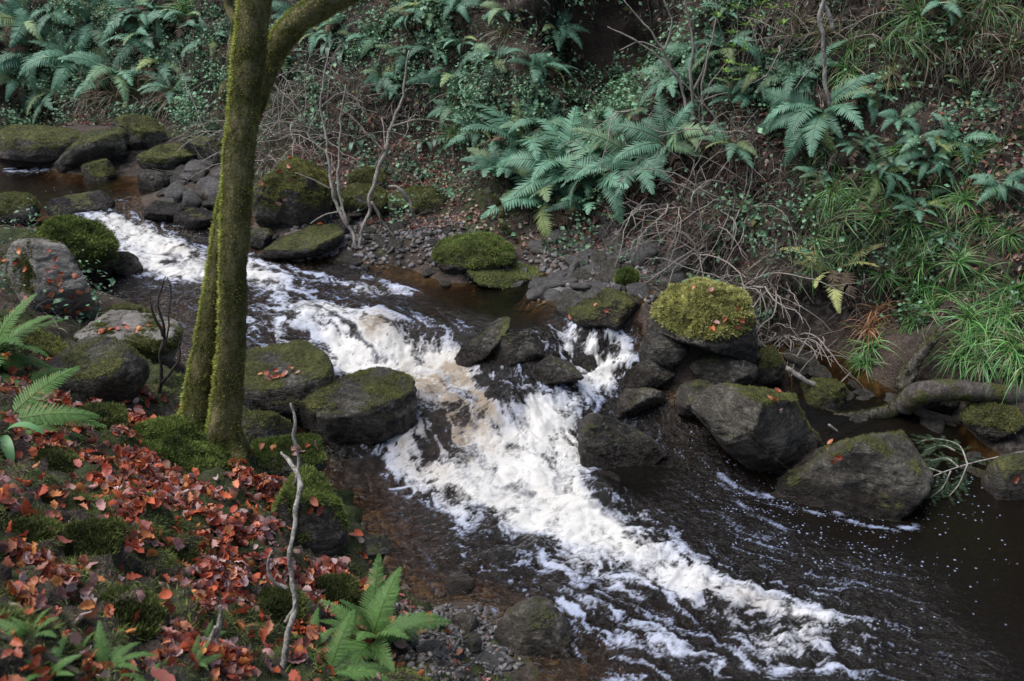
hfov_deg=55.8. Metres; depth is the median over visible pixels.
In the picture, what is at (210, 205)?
stone
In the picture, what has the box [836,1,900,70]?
grass tuft
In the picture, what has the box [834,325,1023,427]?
fallen log
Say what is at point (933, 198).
grass tuft
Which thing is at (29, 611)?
fallen leaf
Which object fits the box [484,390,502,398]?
boulder
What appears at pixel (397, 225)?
stone
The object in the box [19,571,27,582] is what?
fallen leaf
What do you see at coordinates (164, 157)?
boulder
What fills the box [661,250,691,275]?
stone
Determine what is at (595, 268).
stone
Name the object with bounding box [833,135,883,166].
fern
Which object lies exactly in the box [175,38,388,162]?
bare shrub
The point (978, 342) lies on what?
grass tuft
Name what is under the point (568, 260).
stone
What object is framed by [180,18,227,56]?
fern
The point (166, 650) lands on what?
fallen leaf
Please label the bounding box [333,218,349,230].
stone
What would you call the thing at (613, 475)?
boulder
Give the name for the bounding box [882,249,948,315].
grass tuft
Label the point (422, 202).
boulder
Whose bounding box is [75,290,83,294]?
fallen leaf
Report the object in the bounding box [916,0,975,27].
fern
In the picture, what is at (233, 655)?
fallen leaf
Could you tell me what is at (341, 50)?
strap fern
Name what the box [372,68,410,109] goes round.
grass tuft
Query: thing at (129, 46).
fern
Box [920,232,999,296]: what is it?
grass tuft
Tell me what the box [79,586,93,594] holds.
fallen leaf
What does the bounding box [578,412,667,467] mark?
boulder
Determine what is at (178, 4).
grass tuft
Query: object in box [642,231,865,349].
bare shrub
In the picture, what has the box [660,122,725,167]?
fern
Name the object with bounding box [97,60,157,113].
grass tuft
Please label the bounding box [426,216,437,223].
stone
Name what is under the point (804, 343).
bare shrub
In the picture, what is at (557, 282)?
stone
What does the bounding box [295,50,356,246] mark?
bare sapling
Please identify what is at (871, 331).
grass tuft
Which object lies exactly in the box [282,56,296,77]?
fern
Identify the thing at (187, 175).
stone
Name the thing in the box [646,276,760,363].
boulder
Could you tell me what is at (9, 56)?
fern
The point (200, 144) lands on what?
boulder
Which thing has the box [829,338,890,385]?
grass tuft
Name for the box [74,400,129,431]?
clump
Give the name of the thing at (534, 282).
stone
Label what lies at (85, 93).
grass tuft
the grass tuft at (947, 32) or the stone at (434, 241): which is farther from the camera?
the stone at (434, 241)
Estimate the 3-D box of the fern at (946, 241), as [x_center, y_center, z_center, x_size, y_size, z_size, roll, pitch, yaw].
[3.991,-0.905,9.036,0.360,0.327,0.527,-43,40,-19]
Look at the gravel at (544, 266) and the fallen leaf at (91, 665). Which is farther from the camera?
the gravel at (544, 266)
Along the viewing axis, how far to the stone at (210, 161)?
12.73 m
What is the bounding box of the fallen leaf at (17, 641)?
[10,636,22,646]
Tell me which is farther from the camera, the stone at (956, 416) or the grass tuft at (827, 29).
the grass tuft at (827, 29)
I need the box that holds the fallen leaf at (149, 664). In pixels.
[147,659,154,667]
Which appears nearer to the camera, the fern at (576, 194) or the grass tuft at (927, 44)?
the grass tuft at (927, 44)
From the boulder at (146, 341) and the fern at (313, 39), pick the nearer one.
the boulder at (146, 341)
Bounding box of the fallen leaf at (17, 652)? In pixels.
[8,646,22,657]
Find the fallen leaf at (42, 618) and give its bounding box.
[38,616,50,622]
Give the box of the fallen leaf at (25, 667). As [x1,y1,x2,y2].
[19,665,28,670]
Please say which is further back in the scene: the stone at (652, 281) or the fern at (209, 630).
the stone at (652, 281)
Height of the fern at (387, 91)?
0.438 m
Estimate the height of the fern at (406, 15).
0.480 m
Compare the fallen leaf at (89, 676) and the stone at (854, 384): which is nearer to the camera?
the fallen leaf at (89, 676)
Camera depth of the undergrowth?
11.73 m
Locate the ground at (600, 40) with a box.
[0,0,1023,680]
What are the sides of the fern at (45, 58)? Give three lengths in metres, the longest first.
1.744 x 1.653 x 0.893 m
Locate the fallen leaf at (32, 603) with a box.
[23,595,35,608]
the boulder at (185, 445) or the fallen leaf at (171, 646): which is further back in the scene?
the boulder at (185, 445)
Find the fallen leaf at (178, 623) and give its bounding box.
[175,617,181,627]
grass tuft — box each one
[23,71,79,121]
[47,64,119,116]
[71,66,153,118]
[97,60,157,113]
[136,61,202,123]
[157,0,204,30]
[167,0,210,32]
[263,84,287,118]
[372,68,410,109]
[420,71,473,110]
[429,118,462,148]
[471,9,530,57]
[761,0,841,59]
[771,148,824,192]
[787,2,856,64]
[790,250,837,294]
[791,224,843,267]
[793,179,849,235]
[803,154,864,229]
[804,125,851,172]
[811,178,890,251]
[812,225,865,276]
[821,36,876,100]
[826,173,890,230]
[827,18,878,77]
[828,230,886,276]
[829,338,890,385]
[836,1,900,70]
[836,183,919,252]
[837,300,894,357]
[839,285,904,333]
[841,318,903,374]
[843,150,916,200]
[853,247,905,303]
[855,23,909,70]
[857,40,927,107]
[862,222,929,286]
[864,161,930,219]
[867,2,949,74]
[871,128,927,182]
[875,0,972,69]
[877,184,947,263]
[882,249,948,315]
[883,295,939,333]
[885,204,950,281]
[886,20,968,95]
[887,236,942,297]
[893,274,983,339]
[896,0,981,91]
[901,0,985,44]
[905,189,984,269]
[908,166,962,230]
[912,267,978,313]
[913,144,961,192]
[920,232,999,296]
[923,286,1008,353]
[924,318,994,379]
[927,302,1019,380]
[928,1,1020,99]
[928,171,991,229]
[935,0,1021,88]
[939,313,1019,403]
[941,288,1023,367]
[944,139,1000,189]
[948,0,1023,47]
[949,198,1004,249]
[951,9,1023,99]
[953,0,1020,49]
[953,234,1014,297]
[953,294,1023,393]
[958,255,1023,316]
[962,268,1023,353]
[965,7,1023,95]
[965,163,1020,208]
[970,36,1023,110]
[976,208,1023,269]
[979,118,1022,154]
[985,263,1023,309]
[985,321,1023,407]
[986,1,1023,47]
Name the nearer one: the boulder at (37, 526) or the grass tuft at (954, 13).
the boulder at (37, 526)
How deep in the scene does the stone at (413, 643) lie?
5.40 m
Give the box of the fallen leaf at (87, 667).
[83,660,90,671]
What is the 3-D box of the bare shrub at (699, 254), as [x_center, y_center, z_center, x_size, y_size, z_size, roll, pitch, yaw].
[2.169,-1.149,9.593,2.231,2.339,2.363,0,22,0]
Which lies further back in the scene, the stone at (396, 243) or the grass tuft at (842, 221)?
the stone at (396, 243)
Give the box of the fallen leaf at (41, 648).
[31,645,45,654]
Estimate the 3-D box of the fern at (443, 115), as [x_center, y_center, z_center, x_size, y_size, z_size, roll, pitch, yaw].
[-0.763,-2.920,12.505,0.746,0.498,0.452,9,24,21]
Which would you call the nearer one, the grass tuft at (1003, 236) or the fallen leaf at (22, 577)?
the fallen leaf at (22, 577)
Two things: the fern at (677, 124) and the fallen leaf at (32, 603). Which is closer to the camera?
the fallen leaf at (32, 603)
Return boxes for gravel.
[276,213,463,273]
[352,488,496,598]
[384,602,524,680]
[467,194,729,307]
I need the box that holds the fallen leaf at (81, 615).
[75,611,91,622]
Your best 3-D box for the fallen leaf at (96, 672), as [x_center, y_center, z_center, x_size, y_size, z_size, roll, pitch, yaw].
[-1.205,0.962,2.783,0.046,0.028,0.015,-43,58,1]
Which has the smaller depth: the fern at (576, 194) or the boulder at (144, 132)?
the fern at (576, 194)
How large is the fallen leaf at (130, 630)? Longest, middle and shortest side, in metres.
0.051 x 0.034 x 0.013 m
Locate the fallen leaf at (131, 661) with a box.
[128,659,136,672]
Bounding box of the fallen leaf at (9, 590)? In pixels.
[8,587,30,596]
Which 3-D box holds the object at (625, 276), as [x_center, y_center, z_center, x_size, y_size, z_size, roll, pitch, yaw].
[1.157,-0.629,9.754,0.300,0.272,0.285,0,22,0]
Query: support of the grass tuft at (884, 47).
on the ground at (600, 40)
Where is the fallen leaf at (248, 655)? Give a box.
[239,649,252,665]
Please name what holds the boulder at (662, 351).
on the water
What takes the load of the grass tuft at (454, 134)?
on the ground at (600, 40)
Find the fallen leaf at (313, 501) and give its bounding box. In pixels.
[310,497,317,505]
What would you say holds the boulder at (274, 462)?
on the ground at (600, 40)
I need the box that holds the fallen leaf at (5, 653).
[1,649,12,657]
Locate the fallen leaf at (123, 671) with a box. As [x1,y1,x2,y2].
[119,669,128,680]
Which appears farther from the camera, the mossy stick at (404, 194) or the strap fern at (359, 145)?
the strap fern at (359, 145)
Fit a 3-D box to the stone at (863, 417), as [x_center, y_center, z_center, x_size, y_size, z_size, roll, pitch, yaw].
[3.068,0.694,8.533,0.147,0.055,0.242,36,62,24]
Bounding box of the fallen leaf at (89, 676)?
[85,672,93,680]
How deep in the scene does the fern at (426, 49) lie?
12.78 m
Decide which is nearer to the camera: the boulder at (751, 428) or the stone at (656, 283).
the boulder at (751, 428)
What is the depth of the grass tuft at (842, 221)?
9.13 m
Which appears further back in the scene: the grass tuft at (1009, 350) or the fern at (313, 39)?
the fern at (313, 39)
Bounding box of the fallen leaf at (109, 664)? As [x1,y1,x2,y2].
[101,661,113,666]
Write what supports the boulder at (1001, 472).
on the ground at (600, 40)
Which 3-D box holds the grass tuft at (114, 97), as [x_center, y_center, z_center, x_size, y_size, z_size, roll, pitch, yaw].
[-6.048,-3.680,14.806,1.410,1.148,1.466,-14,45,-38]
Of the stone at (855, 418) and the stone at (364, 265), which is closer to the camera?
the stone at (855, 418)
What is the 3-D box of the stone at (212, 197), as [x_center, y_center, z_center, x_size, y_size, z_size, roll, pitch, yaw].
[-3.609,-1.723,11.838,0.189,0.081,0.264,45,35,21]
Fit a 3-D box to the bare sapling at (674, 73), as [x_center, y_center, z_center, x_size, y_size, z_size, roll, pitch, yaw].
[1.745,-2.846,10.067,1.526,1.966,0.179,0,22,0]
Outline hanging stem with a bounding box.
[817,0,834,105]
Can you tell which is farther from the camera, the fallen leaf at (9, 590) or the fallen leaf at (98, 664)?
the fallen leaf at (9, 590)
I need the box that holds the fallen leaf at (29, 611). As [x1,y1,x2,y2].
[24,607,33,613]
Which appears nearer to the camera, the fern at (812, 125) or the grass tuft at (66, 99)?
the fern at (812, 125)
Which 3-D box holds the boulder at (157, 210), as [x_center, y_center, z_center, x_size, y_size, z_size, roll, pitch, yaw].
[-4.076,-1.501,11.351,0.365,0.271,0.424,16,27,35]
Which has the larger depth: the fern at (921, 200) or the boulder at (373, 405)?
the fern at (921, 200)
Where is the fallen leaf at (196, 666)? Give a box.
[193,662,198,670]
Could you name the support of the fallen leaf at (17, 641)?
on the ground at (600, 40)
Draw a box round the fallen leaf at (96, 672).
[92,668,99,677]
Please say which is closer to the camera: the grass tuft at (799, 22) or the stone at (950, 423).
the stone at (950, 423)
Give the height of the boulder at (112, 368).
0.517 m
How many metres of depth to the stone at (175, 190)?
11.50 m
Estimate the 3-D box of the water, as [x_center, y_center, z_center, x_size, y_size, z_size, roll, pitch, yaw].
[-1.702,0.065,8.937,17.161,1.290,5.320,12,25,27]
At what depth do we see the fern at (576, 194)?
10.88 m
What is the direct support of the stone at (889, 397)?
in the water
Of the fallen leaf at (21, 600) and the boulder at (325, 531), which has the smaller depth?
the fallen leaf at (21, 600)
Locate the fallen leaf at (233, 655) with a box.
[229,652,238,662]
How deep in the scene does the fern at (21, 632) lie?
2.44 m
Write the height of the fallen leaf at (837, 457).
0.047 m
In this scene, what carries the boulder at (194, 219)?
on the ground at (600, 40)
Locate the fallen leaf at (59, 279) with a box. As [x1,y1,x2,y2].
[56,275,62,284]
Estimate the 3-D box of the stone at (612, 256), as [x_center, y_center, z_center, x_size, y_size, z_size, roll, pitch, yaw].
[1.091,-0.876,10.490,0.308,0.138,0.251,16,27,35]
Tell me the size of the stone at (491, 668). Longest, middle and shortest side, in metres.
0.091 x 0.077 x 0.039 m
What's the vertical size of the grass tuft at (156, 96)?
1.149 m
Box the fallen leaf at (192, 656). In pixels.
[188,647,198,661]
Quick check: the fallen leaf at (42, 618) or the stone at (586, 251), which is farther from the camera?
the stone at (586, 251)
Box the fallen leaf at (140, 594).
[136,589,144,602]
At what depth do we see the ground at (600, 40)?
9.25 m
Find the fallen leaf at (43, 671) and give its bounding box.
[32,666,50,677]
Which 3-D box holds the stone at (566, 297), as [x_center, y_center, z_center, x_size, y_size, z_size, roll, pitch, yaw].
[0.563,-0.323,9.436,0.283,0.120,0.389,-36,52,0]
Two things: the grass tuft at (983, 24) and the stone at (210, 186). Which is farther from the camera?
the stone at (210, 186)
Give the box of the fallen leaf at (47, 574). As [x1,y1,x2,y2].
[42,571,50,580]
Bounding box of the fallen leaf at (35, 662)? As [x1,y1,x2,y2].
[29,653,41,669]
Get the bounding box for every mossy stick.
[389,184,416,223]
[491,194,515,237]
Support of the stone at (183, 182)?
on the ground at (600, 40)
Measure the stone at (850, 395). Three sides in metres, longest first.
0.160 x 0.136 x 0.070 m
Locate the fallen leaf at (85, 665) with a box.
[80,654,87,668]
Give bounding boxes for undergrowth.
[0,0,1023,331]
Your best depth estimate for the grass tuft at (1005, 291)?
8.55 m
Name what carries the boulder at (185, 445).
on the ground at (600, 40)
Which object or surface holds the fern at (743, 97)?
on the ground at (600, 40)
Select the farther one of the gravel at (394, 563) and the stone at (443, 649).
the gravel at (394, 563)
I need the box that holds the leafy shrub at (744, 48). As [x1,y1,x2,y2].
[712,0,802,83]
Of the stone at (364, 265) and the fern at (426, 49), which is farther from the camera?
the fern at (426, 49)
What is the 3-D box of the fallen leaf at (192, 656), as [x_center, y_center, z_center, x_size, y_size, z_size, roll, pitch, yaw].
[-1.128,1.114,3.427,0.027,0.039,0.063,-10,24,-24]
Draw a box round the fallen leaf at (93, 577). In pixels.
[89,571,97,583]
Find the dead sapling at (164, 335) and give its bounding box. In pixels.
[149,276,180,393]
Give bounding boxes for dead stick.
[0,630,84,675]
[208,605,222,661]
[266,403,302,668]
[785,366,850,385]
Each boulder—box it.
[0,123,81,162]
[0,191,40,226]
[0,234,91,318]
[0,324,68,360]
[3,513,63,543]
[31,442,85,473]
[34,214,121,289]
[44,336,149,402]
[45,190,114,215]
[54,127,126,172]
[57,514,129,568]
[73,310,183,364]
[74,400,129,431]
[81,158,116,180]
[97,582,170,643]
[99,302,150,316]
[110,113,166,149]
[112,251,142,275]
[129,413,230,473]
[136,141,195,171]
[137,169,169,194]
[142,200,182,221]
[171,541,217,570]
[172,207,212,230]
[183,136,223,163]
[184,230,205,234]
[241,409,291,452]
[242,339,334,422]
[249,227,275,248]
[251,433,327,476]
[252,156,331,229]
[256,582,308,627]
[261,224,344,259]
[270,464,349,556]
[297,365,416,454]
[314,572,361,612]
[331,182,388,215]
[331,256,362,266]
[347,165,385,185]
[362,535,389,556]
[388,186,446,216]
[430,231,515,274]
[454,316,511,366]
[464,260,544,288]
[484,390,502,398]
[493,595,577,658]
[495,331,544,366]
[533,355,583,384]
[567,288,641,331]
[569,353,597,371]
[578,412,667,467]
[589,470,620,481]
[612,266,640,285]
[614,387,666,418]
[623,359,677,388]
[638,330,689,369]
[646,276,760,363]
[674,379,713,418]
[685,382,822,474]
[689,351,758,386]
[756,345,785,387]
[770,429,933,521]
[799,377,847,410]
[923,377,959,413]
[959,401,1023,440]
[960,464,984,477]
[981,452,1023,500]
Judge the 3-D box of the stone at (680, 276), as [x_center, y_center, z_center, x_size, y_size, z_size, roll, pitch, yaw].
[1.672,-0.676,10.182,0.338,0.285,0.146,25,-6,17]
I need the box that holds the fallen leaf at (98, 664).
[94,662,102,668]
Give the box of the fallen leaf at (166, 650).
[162,647,176,651]
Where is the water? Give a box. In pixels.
[0,167,1023,680]
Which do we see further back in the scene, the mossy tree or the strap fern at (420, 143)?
the strap fern at (420, 143)
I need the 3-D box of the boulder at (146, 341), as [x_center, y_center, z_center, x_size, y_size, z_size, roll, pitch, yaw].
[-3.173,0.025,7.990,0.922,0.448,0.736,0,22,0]
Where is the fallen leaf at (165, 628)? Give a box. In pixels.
[159,624,177,633]
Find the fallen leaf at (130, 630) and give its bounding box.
[125,628,136,632]
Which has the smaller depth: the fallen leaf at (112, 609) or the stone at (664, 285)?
the fallen leaf at (112, 609)
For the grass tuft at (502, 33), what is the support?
on the ground at (600, 40)
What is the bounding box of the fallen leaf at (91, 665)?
[89,658,93,670]
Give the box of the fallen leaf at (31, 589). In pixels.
[27,583,34,593]
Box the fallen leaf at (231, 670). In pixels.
[227,665,234,673]
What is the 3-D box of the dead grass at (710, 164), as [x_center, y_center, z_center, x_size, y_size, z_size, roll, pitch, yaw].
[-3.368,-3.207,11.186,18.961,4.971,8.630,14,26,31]
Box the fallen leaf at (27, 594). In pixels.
[15,592,30,597]
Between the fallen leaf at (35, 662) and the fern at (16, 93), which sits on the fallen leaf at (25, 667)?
the fallen leaf at (35, 662)
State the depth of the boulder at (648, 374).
8.74 m
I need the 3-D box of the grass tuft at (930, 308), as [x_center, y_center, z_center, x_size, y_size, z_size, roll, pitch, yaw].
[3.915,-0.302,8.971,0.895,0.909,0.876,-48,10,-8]
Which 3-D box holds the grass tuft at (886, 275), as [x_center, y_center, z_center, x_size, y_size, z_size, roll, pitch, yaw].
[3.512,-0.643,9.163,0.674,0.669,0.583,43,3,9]
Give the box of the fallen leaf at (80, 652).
[71,645,91,656]
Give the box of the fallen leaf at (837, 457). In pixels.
[834,455,842,459]
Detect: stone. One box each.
[156,187,166,196]
[160,198,174,201]
[164,169,173,176]
[164,182,185,202]
[172,164,184,176]
[177,180,186,184]
[179,171,192,180]
[182,188,201,207]
[184,159,209,171]
[187,170,206,180]
[195,190,204,196]
[196,159,204,164]
[196,176,219,188]
[201,178,220,199]
[201,201,215,209]
[203,159,213,168]
[208,194,217,201]
[211,166,221,176]
[255,252,264,259]
[272,234,279,239]
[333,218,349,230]
[339,250,352,256]
[340,255,351,261]
[346,213,352,222]
[349,212,361,218]
[351,258,362,265]
[359,264,369,267]
[363,234,370,239]
[364,226,376,233]
[374,234,387,248]
[388,238,402,250]
[392,221,405,231]
[400,219,409,224]
[408,638,417,647]
[416,639,443,653]
[421,232,431,236]
[422,267,436,276]
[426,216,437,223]
[427,238,439,246]
[431,648,442,665]
[439,280,451,287]
[440,645,446,653]
[442,226,451,235]
[445,571,475,594]
[448,611,478,632]
[462,633,481,653]
[463,670,474,680]
[477,650,496,661]
[487,664,494,672]
[488,660,500,667]
[497,648,506,653]
[512,280,523,286]
[524,284,549,303]
[528,240,545,253]
[528,277,549,287]
[543,277,578,287]
[543,288,558,306]
[547,271,567,278]
[549,229,571,243]
[556,249,567,255]
[556,288,579,311]
[564,255,588,267]
[566,260,579,276]
[568,268,592,279]
[569,228,581,235]
[569,282,590,290]
[571,292,586,306]
[578,248,595,258]
[580,265,603,272]
[585,280,602,286]
[587,283,609,294]
[589,250,605,263]
[590,268,615,282]
[596,258,620,268]
[598,222,611,237]
[603,234,621,251]
[606,252,625,263]
[611,284,620,290]
[615,247,629,260]
[620,262,632,266]
[626,282,649,298]
[628,238,658,266]
[629,234,647,248]
[640,274,659,285]
[642,279,655,284]
[648,245,660,264]
[656,267,685,283]
[660,244,667,251]
[660,280,675,291]
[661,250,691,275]
[663,253,685,272]
[783,348,819,367]
[789,362,813,374]
[808,365,831,378]
[845,390,853,399]
[847,379,860,388]
[849,411,868,420]
[851,413,861,422]
[852,388,874,396]
[855,396,870,400]
[884,392,897,401]
[920,418,944,433]
[944,422,956,426]
[951,413,962,422]
[966,451,981,460]
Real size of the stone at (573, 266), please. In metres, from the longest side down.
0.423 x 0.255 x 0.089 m
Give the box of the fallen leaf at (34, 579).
[27,574,37,586]
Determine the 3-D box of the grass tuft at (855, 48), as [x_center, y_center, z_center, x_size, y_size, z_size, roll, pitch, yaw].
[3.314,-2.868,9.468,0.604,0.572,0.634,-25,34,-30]
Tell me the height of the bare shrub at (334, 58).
1.919 m
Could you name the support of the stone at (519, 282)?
in the water
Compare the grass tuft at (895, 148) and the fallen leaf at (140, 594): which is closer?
the fallen leaf at (140, 594)
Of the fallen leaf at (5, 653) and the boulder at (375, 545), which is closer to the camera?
the fallen leaf at (5, 653)
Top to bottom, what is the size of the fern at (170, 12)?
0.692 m
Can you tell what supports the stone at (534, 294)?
on the gravel at (544, 266)
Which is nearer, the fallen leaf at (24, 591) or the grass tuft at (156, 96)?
the fallen leaf at (24, 591)
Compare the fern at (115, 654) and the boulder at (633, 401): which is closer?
the fern at (115, 654)
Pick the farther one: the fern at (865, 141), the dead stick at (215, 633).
the fern at (865, 141)
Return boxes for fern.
[0,0,57,52]
[0,7,70,91]
[0,54,41,109]
[0,293,67,371]
[0,348,67,385]
[0,421,43,461]
[0,607,58,637]
[12,366,106,450]
[19,21,109,100]
[21,68,73,123]
[24,635,80,680]
[29,0,75,53]
[54,0,114,57]
[58,46,152,107]
[71,632,94,646]
[92,620,156,671]
[100,0,158,40]
[101,0,173,71]
[109,5,167,37]
[117,20,185,86]
[120,662,165,680]
[137,71,199,111]
[145,6,199,41]
[163,634,222,669]
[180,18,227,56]
[204,619,225,640]
[270,0,291,21]
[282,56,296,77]
[282,609,390,680]
[291,607,338,655]
[298,17,341,53]
[312,22,356,51]
[316,554,451,671]
[318,13,342,41]
[320,42,329,55]
[329,43,347,64]
[346,21,390,57]
[349,141,361,153]
[360,65,399,101]
[375,43,419,73]
[380,73,417,98]
[387,0,427,34]
[392,44,447,64]
[396,0,453,33]
[406,63,477,101]
[410,139,431,152]
[416,32,452,56]
[420,0,482,36]
[426,99,462,130]
[433,138,445,146]
[439,35,476,53]
[445,106,499,147]
[460,42,513,79]
[460,93,589,177]
[460,140,531,194]
[479,1,517,28]
[480,148,596,237]
[496,107,605,205]
[498,97,568,146]
[507,48,555,84]
[507,50,580,90]
[524,10,590,59]
[529,106,608,154]
[529,137,645,224]
[545,184,628,228]
[570,118,683,201]
[586,106,650,158]
[605,90,714,192]
[637,46,691,106]
[660,36,737,91]
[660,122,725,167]
[689,24,756,70]
[698,124,757,168]
[700,77,781,122]
[701,2,743,29]
[728,39,771,106]
[753,39,847,122]
[755,64,882,166]
[782,243,883,313]
[795,167,832,192]
[832,62,922,108]
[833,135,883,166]
[838,81,894,125]
[843,138,923,203]
[848,132,878,154]
[870,146,927,181]
[876,101,923,137]
[889,193,949,228]
[894,109,957,153]
[896,187,947,218]
[898,37,934,64]
[902,144,949,182]
[915,228,963,252]
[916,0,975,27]
[916,147,964,188]
[925,112,1000,164]
[945,74,986,100]
[968,168,1023,204]
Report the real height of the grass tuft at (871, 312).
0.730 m
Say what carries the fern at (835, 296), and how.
on the ground at (600, 40)
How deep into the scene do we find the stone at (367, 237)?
10.98 m
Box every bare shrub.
[153,123,304,184]
[162,44,270,162]
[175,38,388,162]
[200,45,413,180]
[221,35,356,117]
[276,15,427,140]
[371,68,434,166]
[558,73,667,175]
[591,108,757,266]
[616,94,791,346]
[617,147,824,282]
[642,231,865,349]
[658,69,769,188]
[741,0,898,113]
[756,276,816,359]
[756,291,862,386]
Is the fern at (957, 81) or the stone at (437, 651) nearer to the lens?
the stone at (437, 651)
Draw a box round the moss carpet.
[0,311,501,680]
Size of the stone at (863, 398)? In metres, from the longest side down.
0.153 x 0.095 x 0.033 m
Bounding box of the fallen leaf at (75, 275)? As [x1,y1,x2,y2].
[71,273,78,277]
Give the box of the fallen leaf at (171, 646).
[169,643,177,654]
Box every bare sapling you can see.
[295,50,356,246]
[336,50,453,247]
[608,0,756,158]
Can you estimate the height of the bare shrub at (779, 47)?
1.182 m
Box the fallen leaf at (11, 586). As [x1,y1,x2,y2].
[3,581,13,594]
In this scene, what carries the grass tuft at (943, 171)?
on the ground at (600, 40)
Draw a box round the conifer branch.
[911,434,1023,506]
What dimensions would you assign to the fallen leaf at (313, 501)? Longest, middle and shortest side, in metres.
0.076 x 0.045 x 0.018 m
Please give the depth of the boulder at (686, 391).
8.59 m
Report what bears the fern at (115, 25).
on the ground at (600, 40)
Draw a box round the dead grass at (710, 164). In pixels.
[0,0,1023,346]
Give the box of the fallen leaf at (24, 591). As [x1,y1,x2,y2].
[15,589,28,597]
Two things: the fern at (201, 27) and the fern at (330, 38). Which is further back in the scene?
the fern at (201, 27)
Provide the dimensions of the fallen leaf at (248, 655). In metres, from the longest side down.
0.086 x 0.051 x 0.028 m
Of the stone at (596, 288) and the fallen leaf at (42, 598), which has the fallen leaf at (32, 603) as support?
the fallen leaf at (42, 598)
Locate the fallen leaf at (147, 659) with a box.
[144,655,151,664]
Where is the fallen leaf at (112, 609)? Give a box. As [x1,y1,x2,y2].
[103,602,114,616]
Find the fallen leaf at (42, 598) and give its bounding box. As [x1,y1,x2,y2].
[34,593,46,610]
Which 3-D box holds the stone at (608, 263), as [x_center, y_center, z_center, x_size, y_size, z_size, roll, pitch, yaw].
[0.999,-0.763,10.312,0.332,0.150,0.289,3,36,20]
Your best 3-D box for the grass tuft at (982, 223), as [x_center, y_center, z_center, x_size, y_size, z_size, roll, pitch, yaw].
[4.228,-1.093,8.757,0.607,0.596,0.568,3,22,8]
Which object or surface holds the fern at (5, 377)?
on the ground at (600, 40)
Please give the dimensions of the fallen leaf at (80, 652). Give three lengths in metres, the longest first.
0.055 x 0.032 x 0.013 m
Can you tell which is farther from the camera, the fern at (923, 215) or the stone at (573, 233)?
the stone at (573, 233)
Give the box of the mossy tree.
[176,0,358,466]
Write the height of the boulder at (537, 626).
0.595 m
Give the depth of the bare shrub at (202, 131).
13.35 m
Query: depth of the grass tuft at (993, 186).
8.65 m
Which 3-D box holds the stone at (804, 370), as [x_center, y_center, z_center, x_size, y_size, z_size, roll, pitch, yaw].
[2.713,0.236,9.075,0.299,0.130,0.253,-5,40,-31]
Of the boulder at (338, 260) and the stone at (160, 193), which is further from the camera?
the stone at (160, 193)
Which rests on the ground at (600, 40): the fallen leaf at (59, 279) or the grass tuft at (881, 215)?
the grass tuft at (881, 215)
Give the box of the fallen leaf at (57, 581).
[50,576,64,585]
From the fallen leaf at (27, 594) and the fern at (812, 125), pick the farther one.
the fern at (812, 125)
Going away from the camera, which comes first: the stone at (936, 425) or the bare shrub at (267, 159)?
the stone at (936, 425)
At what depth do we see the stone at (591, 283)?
9.70 m
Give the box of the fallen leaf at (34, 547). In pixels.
[31,541,36,554]
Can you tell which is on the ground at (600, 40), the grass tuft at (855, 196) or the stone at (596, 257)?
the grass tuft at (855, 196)
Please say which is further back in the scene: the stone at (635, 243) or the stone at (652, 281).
the stone at (635, 243)
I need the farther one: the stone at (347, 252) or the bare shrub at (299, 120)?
the bare shrub at (299, 120)
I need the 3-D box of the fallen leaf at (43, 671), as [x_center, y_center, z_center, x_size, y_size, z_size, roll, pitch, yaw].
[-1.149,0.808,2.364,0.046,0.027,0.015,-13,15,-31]
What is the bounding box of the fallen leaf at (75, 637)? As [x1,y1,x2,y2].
[68,631,81,644]
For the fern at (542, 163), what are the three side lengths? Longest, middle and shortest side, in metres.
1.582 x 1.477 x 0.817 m
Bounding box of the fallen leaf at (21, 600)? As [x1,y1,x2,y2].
[16,588,27,603]
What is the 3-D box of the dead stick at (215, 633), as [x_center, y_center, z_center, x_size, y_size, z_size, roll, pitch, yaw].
[-1.092,1.135,3.576,0.071,0.316,0.102,0,22,0]
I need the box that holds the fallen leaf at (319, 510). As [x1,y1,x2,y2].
[317,506,322,515]
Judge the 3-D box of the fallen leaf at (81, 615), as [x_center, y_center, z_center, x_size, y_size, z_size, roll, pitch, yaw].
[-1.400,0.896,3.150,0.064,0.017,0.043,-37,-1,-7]
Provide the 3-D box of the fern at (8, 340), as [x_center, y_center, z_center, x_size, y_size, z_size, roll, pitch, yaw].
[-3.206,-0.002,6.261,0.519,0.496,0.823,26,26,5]
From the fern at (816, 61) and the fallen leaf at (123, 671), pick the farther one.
the fern at (816, 61)
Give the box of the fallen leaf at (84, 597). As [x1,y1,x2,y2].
[80,592,96,602]
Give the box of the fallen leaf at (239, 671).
[235,668,243,678]
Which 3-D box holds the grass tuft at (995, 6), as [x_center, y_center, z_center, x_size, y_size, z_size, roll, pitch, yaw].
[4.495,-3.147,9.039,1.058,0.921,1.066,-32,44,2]
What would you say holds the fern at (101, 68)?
on the ground at (600, 40)
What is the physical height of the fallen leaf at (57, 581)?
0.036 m
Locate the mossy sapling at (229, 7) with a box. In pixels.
[217,0,235,108]
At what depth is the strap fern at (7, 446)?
4.97 m
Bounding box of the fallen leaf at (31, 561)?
[22,552,33,563]
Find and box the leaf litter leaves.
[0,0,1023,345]
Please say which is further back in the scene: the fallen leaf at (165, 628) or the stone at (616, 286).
the stone at (616, 286)
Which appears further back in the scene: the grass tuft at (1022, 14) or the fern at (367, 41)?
the fern at (367, 41)

